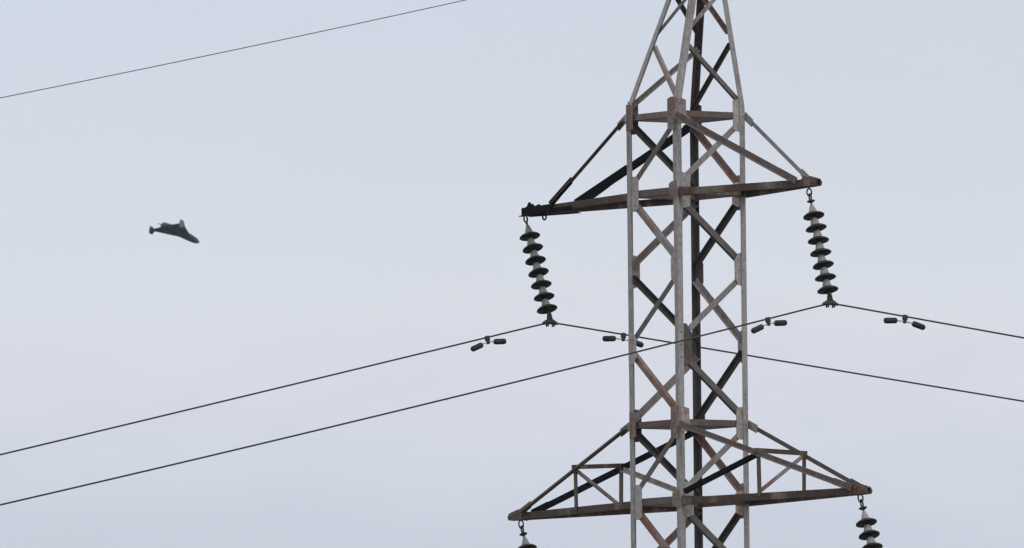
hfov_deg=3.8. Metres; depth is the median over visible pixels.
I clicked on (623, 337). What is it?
vibration damper
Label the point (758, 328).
vibration damper
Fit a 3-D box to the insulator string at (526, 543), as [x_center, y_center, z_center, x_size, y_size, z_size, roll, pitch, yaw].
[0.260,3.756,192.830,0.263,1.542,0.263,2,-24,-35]
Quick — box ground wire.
[0,0,464,97]
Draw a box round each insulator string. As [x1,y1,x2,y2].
[518,520,536,547]
[519,216,557,326]
[803,188,838,307]
[856,494,882,547]
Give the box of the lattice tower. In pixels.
[508,0,871,547]
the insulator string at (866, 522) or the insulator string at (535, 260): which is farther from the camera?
the insulator string at (535, 260)
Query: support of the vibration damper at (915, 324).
attached to the conductor cable at (496, 387)
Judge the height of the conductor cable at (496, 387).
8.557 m
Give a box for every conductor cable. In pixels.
[0,304,1023,505]
[0,323,1023,455]
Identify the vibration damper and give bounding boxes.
[471,335,505,351]
[602,333,643,347]
[751,317,786,333]
[883,314,925,329]
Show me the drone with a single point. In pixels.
(179, 229)
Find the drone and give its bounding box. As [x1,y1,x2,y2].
[149,219,198,243]
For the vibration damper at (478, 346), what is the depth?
192.03 m
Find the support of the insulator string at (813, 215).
hanging from the lattice tower
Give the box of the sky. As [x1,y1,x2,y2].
[0,0,1023,547]
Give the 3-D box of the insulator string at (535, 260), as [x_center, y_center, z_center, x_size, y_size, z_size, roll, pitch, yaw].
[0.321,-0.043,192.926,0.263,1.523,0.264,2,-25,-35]
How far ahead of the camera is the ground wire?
185.49 m
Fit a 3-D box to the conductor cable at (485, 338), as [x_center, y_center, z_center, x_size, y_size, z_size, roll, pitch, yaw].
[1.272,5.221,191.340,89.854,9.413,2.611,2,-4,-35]
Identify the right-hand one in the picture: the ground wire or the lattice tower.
the lattice tower
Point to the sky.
(353, 196)

